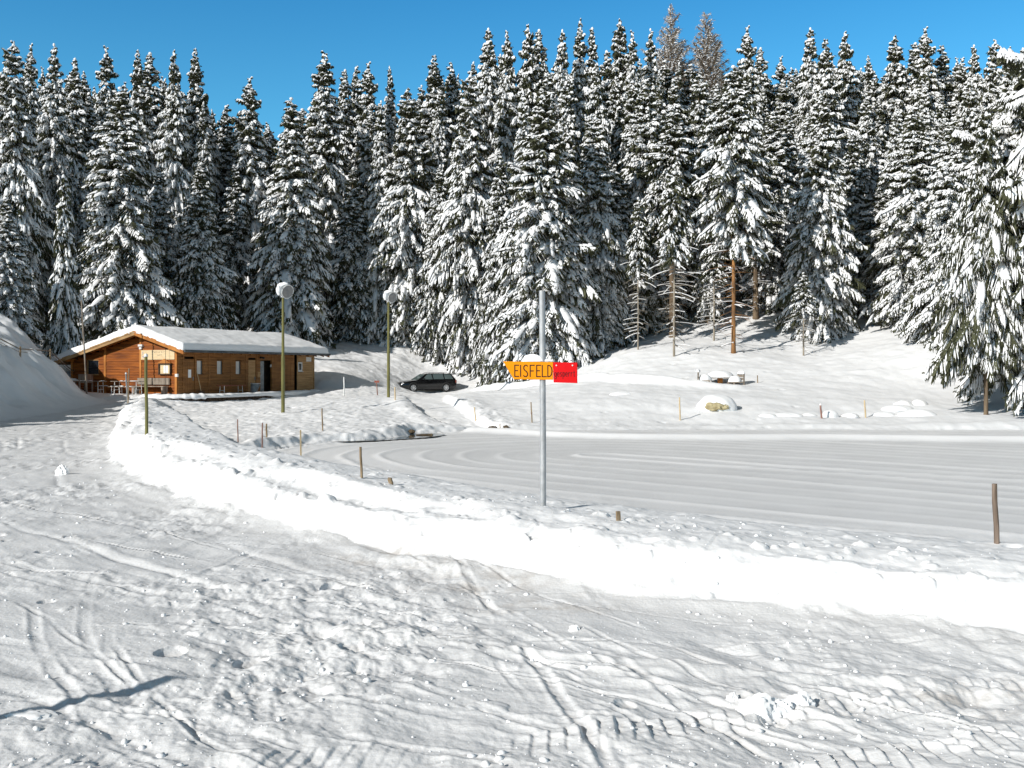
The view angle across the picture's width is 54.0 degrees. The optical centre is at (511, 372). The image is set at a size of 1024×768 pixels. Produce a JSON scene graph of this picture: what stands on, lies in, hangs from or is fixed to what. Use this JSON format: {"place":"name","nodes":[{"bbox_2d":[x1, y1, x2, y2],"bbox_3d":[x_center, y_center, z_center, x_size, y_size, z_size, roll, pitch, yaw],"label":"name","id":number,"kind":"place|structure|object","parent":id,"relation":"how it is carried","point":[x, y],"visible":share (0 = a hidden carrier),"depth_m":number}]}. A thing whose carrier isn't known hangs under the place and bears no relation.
{"place":"outdoors","nodes":[
{"label":"outdoors","id":0,"kind":"place"},
{"bbox_2d":[0,400,1023,767],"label":"snowy road","id":1,"kind":"structure","parent":0,"point":[688,668],"depth_m":6.17},
{"bbox_2d":[5,708,57,720],"bbox_3d":[-2.453,1.747,5.125,0.297,0.054,0.182,0,0,0],"label":"snow lump","id":2,"kind":"object","parent":1,"relation":"on","point":[37,714],"visible":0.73,"depth_m":5.09},
{"bbox_2d":[735,692,780,719],"bbox_3d":[1.279,1.733,5.201,0.246,0.156,0.158,0,0,0],"label":"snow lump","id":3,"kind":"object","parent":1,"relation":"on","point":[763,705],"visible":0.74,"depth_m":5.16},
{"bbox_2d":[0,283,1023,553],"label":"snowy ground","id":4,"kind":"structure","parent":0,"point":[876,367],"depth_m":50.68},
{"bbox_2d":[0,197,50,348],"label":"spruce tree","id":5,"kind":"object","parent":4,"relation":"on","point":[15,281],"visible":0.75,"depth_m":61.58},
{"bbox_2d":[0,40,58,338],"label":"spruce tree","id":6,"kind":"object","parent":4,"relation":"on","point":[22,186],"visible":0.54,"depth_m":71.48},
{"bbox_2d":[21,43,42,165],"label":"spruce tree","id":7,"kind":"object","parent":4,"relation":"on","point":[32,94],"visible":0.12,"depth_m":81.77},
{"bbox_2d":[32,43,82,333],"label":"spruce tree","id":8,"kind":"object","parent":4,"relation":"on","point":[52,120],"visible":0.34,"depth_m":77.48},
{"bbox_2d":[41,174,87,356],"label":"young spruce tree","id":9,"kind":"object","parent":4,"relation":"on","point":[64,332],"visible":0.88,"depth_m":65.55},
{"bbox_2d":[61,57,92,253],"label":"spruce tree","id":10,"kind":"object","parent":4,"relation":"on","point":[78,130],"visible":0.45,"depth_m":85.54},
{"bbox_2d":[73,96,98,254],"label":"spruce tree","id":11,"kind":"object","parent":4,"relation":"on","point":[90,142],"visible":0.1,"depth_m":86.98},
{"bbox_2d":[91,45,119,132],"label":"spruce tree","id":12,"kind":"object","parent":4,"relation":"on","point":[105,92],"visible":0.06,"depth_m":91.66},
{"bbox_2d":[47,87,197,343],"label":"spruce tree","id":13,"kind":"object","parent":4,"relation":"on","point":[121,280],"visible":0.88,"depth_m":72.57},
{"bbox_2d":[124,50,156,202],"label":"spruce tree","id":14,"kind":"object","parent":4,"relation":"on","point":[141,108],"visible":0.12,"depth_m":87.65},
{"bbox_2d":[142,52,164,171],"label":"spruce tree","id":15,"kind":"object","parent":4,"relation":"on","point":[153,92],"visible":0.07,"depth_m":91.74},
{"bbox_2d":[150,165,181,296],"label":"spruce tree","id":16,"kind":"object","parent":4,"relation":"on","point":[162,220],"visible":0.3,"depth_m":83.49},
{"bbox_2d":[145,50,196,258],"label":"spruce tree","id":17,"kind":"object","parent":4,"relation":"on","point":[173,147],"visible":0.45,"depth_m":87.42},
{"bbox_2d":[51,325,330,393],"bbox_3d":[-20.512,-0.632,65.547,11.110,4.363,13.896,0,0,26],"label":"timber cabin","id":18,"kind":"object","parent":4,"relation":"on","point":[212,358],"visible":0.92,"depth_m":60.81},
{"bbox_2d":[184,359,193,393],"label":"door","id":19,"kind":"structure","parent":18,"relation":"in","point":[188,363],"depth_m":58.76},
{"bbox_2d":[181,48,225,220],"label":"spruce tree","id":20,"kind":"object","parent":4,"relation":"on","point":[195,100],"visible":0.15,"depth_m":91.58},
{"bbox_2d":[189,101,219,248],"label":"spruce tree","id":21,"kind":"object","parent":4,"relation":"on","point":[202,154],"visible":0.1,"depth_m":88.39},
{"bbox_2d":[168,162,241,329],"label":"spruce tree","id":22,"kind":"object","parent":4,"relation":"on","point":[203,275],"visible":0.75,"depth_m":79.02},
{"bbox_2d":[206,101,224,232],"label":"spruce tree","id":23,"kind":"object","parent":4,"relation":"on","point":[218,162],"visible":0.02,"depth_m":93.32},
{"bbox_2d":[216,105,237,153],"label":"spruce tree","id":24,"kind":"object","parent":4,"relation":"on","point":[224,121],"visible":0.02,"depth_m":101.70},
{"bbox_2d":[219,128,237,197],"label":"spruce tree","id":25,"kind":"object","parent":4,"relation":"on","point":[225,149],"visible":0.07,"depth_m":96.80},
{"bbox_2d":[138,389,320,401],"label":"terrace retaining wall","id":26,"kind":"structure","parent":4,"relation":"on","point":[220,396],"depth_m":56.12},
{"bbox_2d":[216,164,259,330],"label":"spruce tree","id":27,"kind":"object","parent":4,"relation":"on","point":[234,244],"visible":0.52,"depth_m":88.92},
{"bbox_2d":[216,76,274,321],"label":"spruce tree","id":28,"kind":"object","parent":4,"relation":"on","point":[251,155],"visible":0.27,"depth_m":91.12},
{"bbox_2d":[276,282,293,412],"bbox_3d":[-10.170,-0.848,44.930,0.770,6.422,0.650,0,0,0],"label":"lamp post","id":29,"kind":"object","parent":4,"relation":"on","point":[285,290],"visible":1,"depth_m":44.93},
{"bbox_2d":[239,97,339,349],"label":"spruce tree","id":30,"kind":"object","parent":4,"relation":"on","point":[290,240],"visible":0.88,"depth_m":84.51},
{"bbox_2d":[302,50,363,319],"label":"spruce tree","id":31,"kind":"object","parent":4,"relation":"on","point":[326,133],"visible":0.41,"depth_m":92.74},
{"bbox_2d":[337,69,356,174],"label":"spruce tree","id":32,"kind":"object","parent":4,"relation":"on","point":[347,109],"visible":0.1,"depth_m":101.69},
{"bbox_2d":[318,167,379,344],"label":"spruce tree","id":33,"kind":"object","parent":4,"relation":"on","point":[350,310],"visible":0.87,"depth_m":90.57},
{"bbox_2d":[349,66,364,152],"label":"spruce tree","id":34,"kind":"object","parent":4,"relation":"on","point":[354,95],"visible":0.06,"depth_m":103.75},
{"bbox_2d":[356,104,376,210],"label":"spruce tree","id":35,"kind":"object","parent":4,"relation":"on","point":[364,168],"visible":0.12,"depth_m":95.86},
{"bbox_2d":[348,62,389,187],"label":"spruce tree","id":36,"kind":"object","parent":4,"relation":"on","point":[369,86],"visible":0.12,"depth_m":99.48},
{"bbox_2d":[359,100,391,344],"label":"spruce tree","id":37,"kind":"object","parent":4,"relation":"on","point":[381,162],"visible":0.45,"depth_m":91.14},
{"bbox_2d":[383,290,396,396],"bbox_3d":[-7.042,-1.381,57.928,0.788,6.806,0.664,0,0,0],"label":"lamp post","id":38,"kind":"object","parent":4,"relation":"on","point":[389,296],"visible":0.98,"depth_m":57.93},
{"bbox_2d":[385,89,398,161],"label":"spruce tree","id":39,"kind":"object","parent":4,"relation":"on","point":[391,124],"visible":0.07,"depth_m":102.03},
{"bbox_2d":[366,88,436,350],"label":"spruce tree","id":40,"kind":"object","parent":4,"relation":"on","point":[398,224],"visible":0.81,"depth_m":89.41},
{"bbox_2d":[398,372,456,391],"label":"estate car","id":41,"kind":"object","parent":4,"relation":"on","point":[443,381],"visible":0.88,"depth_m":79.40},
{"bbox_2d":[409,164,449,365],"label":"spruce tree","id":42,"kind":"object","parent":4,"relation":"on","point":[429,342],"visible":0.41,"depth_m":86.88},
{"bbox_2d":[417,55,453,190],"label":"spruce tree","id":43,"kind":"object","parent":4,"relation":"on","point":[434,80],"visible":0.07,"depth_m":95.38},
{"bbox_2d":[423,87,449,260],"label":"spruce tree","id":44,"kind":"object","parent":4,"relation":"on","point":[438,146],"visible":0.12,"depth_m":91.20},
{"bbox_2d":[441,62,462,159],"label":"spruce tree","id":45,"kind":"object","parent":4,"relation":"on","point":[452,101],"visible":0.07,"depth_m":97.58},
{"bbox_2d":[426,71,495,376],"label":"spruce tree","id":46,"kind":"object","parent":4,"relation":"on","point":[462,219],"visible":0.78,"depth_m":84.59},
{"bbox_2d":[474,27,501,195],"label":"spruce tree","id":47,"kind":"object","parent":4,"relation":"on","point":[487,85],"visible":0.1,"depth_m":91.53},
{"bbox_2d":[468,149,512,387],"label":"spruce tree","id":48,"kind":"object","parent":4,"relation":"on","point":[497,203],"visible":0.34,"depth_m":79.39},
{"bbox_2d":[486,31,521,203],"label":"spruce tree","id":49,"kind":"object","parent":4,"relation":"on","point":[503,140],"visible":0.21,"depth_m":89.50},
{"bbox_2d":[497,91,530,380],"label":"spruce tree","id":50,"kind":"object","parent":4,"relation":"on","point":[523,122],"visible":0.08,"depth_m":78.50},
{"bbox_2d":[506,24,542,201],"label":"spruce tree","id":51,"kind":"object","parent":4,"relation":"on","point":[527,76],"visible":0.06,"depth_m":89.44},
{"bbox_2d":[476,91,604,382],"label":"spruce tree","id":52,"kind":"object","parent":4,"relation":"on","point":[540,239],"visible":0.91,"depth_m":67.58},
{"bbox_2d":[533,29,550,83],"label":"spruce tree","id":53,"kind":"object","parent":4,"relation":"on","point":[540,56],"visible":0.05,"depth_m":93.79},
{"bbox_2d":[552,29,579,168],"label":"spruce tree","id":54,"kind":"object","parent":4,"relation":"on","point":[559,79],"visible":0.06,"depth_m":85.78},
{"bbox_2d":[110,398,1023,633],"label":"snow bank","id":55,"kind":"structure","parent":4,"relation":"on","point":[353,505],"depth_m":8.71},
{"bbox_2d":[0,438,1021,767],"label":"snow crumbs","id":56,"kind":"object","parent":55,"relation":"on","point":[484,762],"visible":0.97,"depth_m":5.64},
{"bbox_2d":[503,290,576,505],"bbox_3d":[0.278,0.512,9.975,0.732,2.652,0.218,0,0,0],"label":"signpost","id":57,"kind":"object","parent":55,"relation":"on","point":[541,367],"visible":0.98,"depth_m":9.97},
{"bbox_2d":[556,73,581,215],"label":"spruce tree","id":58,"kind":"object","parent":4,"relation":"on","point":[570,127],"visible":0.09,"depth_m":81.41},
{"bbox_2d":[568,18,593,170],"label":"spruce tree","id":59,"kind":"object","parent":4,"relation":"on","point":[580,79],"visible":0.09,"depth_m":87.51},
{"bbox_2d":[585,27,598,88],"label":"spruce tree","id":60,"kind":"object","parent":4,"relation":"on","point":[590,63],"visible":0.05,"depth_m":93.72},
{"bbox_2d":[576,63,612,219],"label":"spruce tree","id":61,"kind":"object","parent":4,"relation":"on","point":[596,105],"visible":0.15,"depth_m":79.23},
{"bbox_2d":[572,115,647,356],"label":"spruce tree","id":62,"kind":"object","parent":4,"relation":"on","point":[600,225],"visible":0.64,"depth_m":71.88},
{"bbox_2d":[605,76,623,166],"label":"spruce tree","id":63,"kind":"object","parent":4,"relation":"on","point":[614,114],"visible":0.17,"depth_m":87.32},
{"bbox_2d":[608,165,634,326],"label":"spruce tree","id":64,"kind":"object","parent":4,"relation":"on","point":[622,205],"visible":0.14,"depth_m":75.48},
{"bbox_2d":[603,18,640,117],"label":"spruce tree","id":65,"kind":"object","parent":4,"relation":"on","point":[618,68],"visible":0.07,"depth_m":89.44},
{"bbox_2d":[609,80,639,182],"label":"spruce tree","id":66,"kind":"object","parent":4,"relation":"on","point":[622,125],"visible":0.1,"depth_m":80.43},
{"bbox_2d":[621,30,641,117],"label":"spruce tree","id":67,"kind":"object","parent":4,"relation":"on","point":[631,57],"visible":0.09,"depth_m":87.78},
{"bbox_2d":[620,197,656,349],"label":"thin spruce tree","id":68,"kind":"object","parent":4,"relation":"on","point":[637,257],"visible":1,"depth_m":67.86},
{"bbox_2d":[639,28,665,115],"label":"spruce tree","id":69,"kind":"object","parent":4,"relation":"on","point":[650,70],"visible":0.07,"depth_m":89.70},
{"bbox_2d":[618,78,690,337],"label":"spruce tree","id":70,"kind":"object","parent":4,"relation":"on","point":[645,131],"visible":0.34,"depth_m":76.99},
{"bbox_2d":[651,69,678,320],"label":"spruce tree","id":71,"kind":"object","parent":4,"relation":"on","point":[661,112],"visible":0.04,"depth_m":80.75},
{"bbox_2d":[637,106,707,337],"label":"spruce tree","id":72,"kind":"object","parent":4,"relation":"on","point":[667,156],"visible":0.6,"depth_m":73.46},
{"bbox_2d":[637,4,708,112],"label":"larch tree","id":73,"kind":"object","parent":4,"relation":"on","point":[674,54],"visible":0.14,"depth_m":97.43},
{"bbox_2d":[648,164,699,356],"bbox_3d":[10.418,-6.719,63.823,3.441,13.124,3.368,0,0,-41],"label":"thin spruce tree","id":74,"kind":"object","parent":4,"relation":"on","point":[673,217],"visible":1,"depth_m":63.80},
{"bbox_2d":[655,60,692,136],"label":"spruce tree","id":75,"kind":"object","parent":4,"relation":"on","point":[665,72],"visible":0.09,"depth_m":92.42},
{"bbox_2d":[665,79,683,146],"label":"spruce tree","id":76,"kind":"object","parent":4,"relation":"on","point":[672,97],"visible":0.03,"depth_m":87.98},
{"bbox_2d":[666,121,694,321],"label":"spruce tree","id":77,"kind":"object","parent":4,"relation":"on","point":[682,307],"visible":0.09,"depth_m":78.49},
{"bbox_2d":[676,12,730,100],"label":"larch tree","id":78,"kind":"object","parent":4,"relation":"on","point":[707,59],"visible":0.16,"depth_m":97.02},
{"bbox_2d":[681,71,731,310],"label":"spruce tree","id":79,"kind":"object","parent":4,"relation":"on","point":[698,109],"visible":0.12,"depth_m":81.45},
{"bbox_2d":[689,108,726,323],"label":"spruce tree","id":80,"kind":"object","parent":4,"relation":"on","point":[700,293],"visible":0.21,"depth_m":76.17},
{"bbox_2d":[691,253,736,340],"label":"thin spruce tree","id":81,"kind":"object","parent":4,"relation":"on","point":[707,275],"visible":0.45,"depth_m":69.90},
{"bbox_2d":[696,394,736,410],"bbox_3d":[9.588,1.486,47.014,1.885,0.931,1.690,0,0,0],"label":"snowy boulder","id":82,"kind":"object","parent":4,"relation":"on","point":[715,402],"visible":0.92,"depth_m":46.55},
{"bbox_2d":[688,65,779,353],"bbox_3d":[14.189,-10.005,64.081,5.594,19.149,6.364,0,0,17],"label":"spruce tree","id":83,"kind":"object","parent":4,"relation":"on","point":[734,162],"visible":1,"depth_m":63.19},
{"bbox_2d":[727,25,766,279],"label":"spruce tree","id":84,"kind":"object","parent":4,"relation":"on","point":[747,70],"visible":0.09,"depth_m":87.61},
{"bbox_2d":[729,172,790,319],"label":"spruce tree","id":85,"kind":"object","parent":4,"relation":"on","point":[771,249],"visible":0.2,"depth_m":75.32},
{"bbox_2d":[750,47,771,118],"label":"spruce tree","id":86,"kind":"object","parent":4,"relation":"on","point":[763,80],"visible":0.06,"depth_m":91.75},
{"bbox_2d":[735,111,800,314],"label":"spruce tree","id":87,"kind":"object","parent":4,"relation":"on","point":[781,179],"visible":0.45,"depth_m":76.96},
{"bbox_2d":[768,56,795,115],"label":"spruce tree","id":88,"kind":"object","parent":4,"relation":"on","point":[780,75],"visible":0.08,"depth_m":91.85},
{"bbox_2d":[772,79,799,139],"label":"spruce tree","id":89,"kind":"object","parent":4,"relation":"on","point":[782,105],"visible":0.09,"depth_m":87.80},
{"bbox_2d":[780,111,800,306],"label":"spruce tree","id":90,"kind":"object","parent":4,"relation":"on","point":[792,144],"visible":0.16,"depth_m":78.28},
{"bbox_2d":[784,272,819,355],"bbox_3d":[18.564,-3.538,63.850,2.520,5.696,2.466,0,0,-11],"label":"thin spruce tree","id":91,"kind":"object","parent":4,"relation":"on","point":[799,294],"visible":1,"depth_m":63.83},
{"bbox_2d":[794,113,814,223],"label":"spruce tree","id":92,"kind":"object","parent":4,"relation":"on","point":[806,126],"visible":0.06,"depth_m":77.77},
{"bbox_2d":[794,27,818,142],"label":"spruce tree","id":93,"kind":"object","parent":4,"relation":"on","point":[808,73],"visible":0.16,"depth_m":85.80},
{"bbox_2d":[771,93,869,345],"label":"spruce tree","id":94,"kind":"object","parent":4,"relation":"on","point":[820,255],"visible":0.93,"depth_m":67.95},
{"bbox_2d":[800,39,857,159],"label":"spruce tree","id":95,"kind":"object","parent":4,"relation":"on","point":[827,87],"visible":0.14,"depth_m":81.39},
{"bbox_2d":[833,31,864,150],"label":"spruce tree","id":96,"kind":"object","parent":4,"relation":"on","point":[849,92],"visible":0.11,"depth_m":85.44},
{"bbox_2d":[837,132,873,318],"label":"spruce tree","id":97,"kind":"object","parent":4,"relation":"on","point":[855,173],"visible":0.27,"depth_m":73.37},
{"bbox_2d":[853,92,887,207],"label":"spruce tree","id":98,"kind":"object","parent":4,"relation":"on","point":[868,139],"visible":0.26,"depth_m":76.90},
{"bbox_2d":[862,56,880,118],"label":"spruce tree","id":99,"kind":"object","parent":4,"relation":"on","point":[869,86],"visible":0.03,"depth_m":91.67},
{"bbox_2d":[854,171,893,319],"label":"spruce tree","id":100,"kind":"object","parent":4,"relation":"on","point":[869,214],"visible":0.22,"depth_m":71.68},
{"bbox_2d":[873,99,888,175],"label":"spruce tree","id":101,"kind":"object","parent":4,"relation":"on","point":[879,122],"visible":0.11,"depth_m":86.22},
{"bbox_2d":[871,35,913,149],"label":"spruce tree","id":102,"kind":"object","parent":4,"relation":"on","point":[895,91],"visible":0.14,"depth_m":87.38},
{"bbox_2d":[884,109,903,195],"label":"spruce tree","id":103,"kind":"object","parent":4,"relation":"on","point":[898,123],"visible":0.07,"depth_m":73.57},
{"bbox_2d":[858,105,940,332],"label":"spruce tree","id":104,"kind":"object","parent":4,"relation":"on","point":[903,236],"visible":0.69,"depth_m":67.22},
{"bbox_2d":[903,26,947,123],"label":"spruce tree","id":105,"kind":"object","parent":4,"relation":"on","point":[924,67],"visible":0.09,"depth_m":85.61},
{"bbox_2d":[916,85,935,136],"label":"spruce tree","id":106,"kind":"object","parent":4,"relation":"on","point":[925,114],"visible":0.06,"depth_m":81.53},
{"bbox_2d":[895,117,969,351],"bbox_3d":[26.342,-7.653,59.770,6.165,15.226,6.006,0,0,-13],"label":"spruce tree","id":107,"kind":"object","parent":4,"relation":"on","point":[925,305],"visible":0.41,"depth_m":59.66},
{"bbox_2d":[927,95,951,153],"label":"spruce tree","id":108,"kind":"object","parent":4,"relation":"on","point":[941,109],"visible":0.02,"depth_m":77.82},
{"bbox_2d":[932,45,957,119],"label":"spruce tree","id":109,"kind":"object","parent":4,"relation":"on","point":[943,74],"visible":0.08,"depth_m":87.56},
{"bbox_2d":[948,57,968,129],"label":"spruce tree","id":110,"kind":"object","parent":4,"relation":"on","point":[961,77],"visible":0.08,"depth_m":85.83},
{"bbox_2d":[958,81,979,184],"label":"spruce tree","id":111,"kind":"object","parent":4,"relation":"on","point":[968,119],"visible":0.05,"depth_m":70.92},
{"bbox_2d":[957,45,986,126],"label":"spruce tree","id":112,"kind":"object","parent":4,"relation":"on","point":[972,76],"visible":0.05,"depth_m":83.76},
{"bbox_2d":[922,111,1023,414],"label":"spruce tree","id":113,"kind":"object","parent":4,"relation":"on","point":[977,320],"visible":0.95,"depth_m":44.20},
{"bbox_2d":[932,76,1023,408],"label":"spruce tree","id":114,"kind":"object","parent":4,"relation":"on","point":[1012,129],"visible":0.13,"depth_m":47.19},
{"bbox_2d":[977,39,1003,123],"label":"spruce tree","id":115,"kind":"object","parent":4,"relation":"on","point":[994,78],"visible":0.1,"depth_m":79.76},
{"bbox_2d":[992,483,999,543],"bbox_3d":[4.143,1.332,8.600,0.068,0.760,0.047,0,0,0],"label":"wooden post","id":116,"kind":"object","parent":4,"relation":"on","point":[995,515],"visible":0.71,"depth_m":8.58},
{"bbox_2d":[990,46,1015,120],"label":"spruce tree","id":117,"kind":"object","parent":4,"relation":"on","point":[1006,82],"visible":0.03,"depth_m":77.99},
{"bbox_2d":[997,47,1023,415],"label":"spruce tree","id":118,"kind":"object","parent":4,"relation":"on","point":[1012,192],"visible":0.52,"depth_m":44.21},
{"bbox_2d":[0,0,1023,156],"label":"sky","id":119,"kind":"structure","parent":0,"point":[279,44]},
{"bbox_2d":[274,427,1023,542],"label":"frozen pond","id":120,"kind":"structure","parent":0,"point":[929,483],"depth_m":24.61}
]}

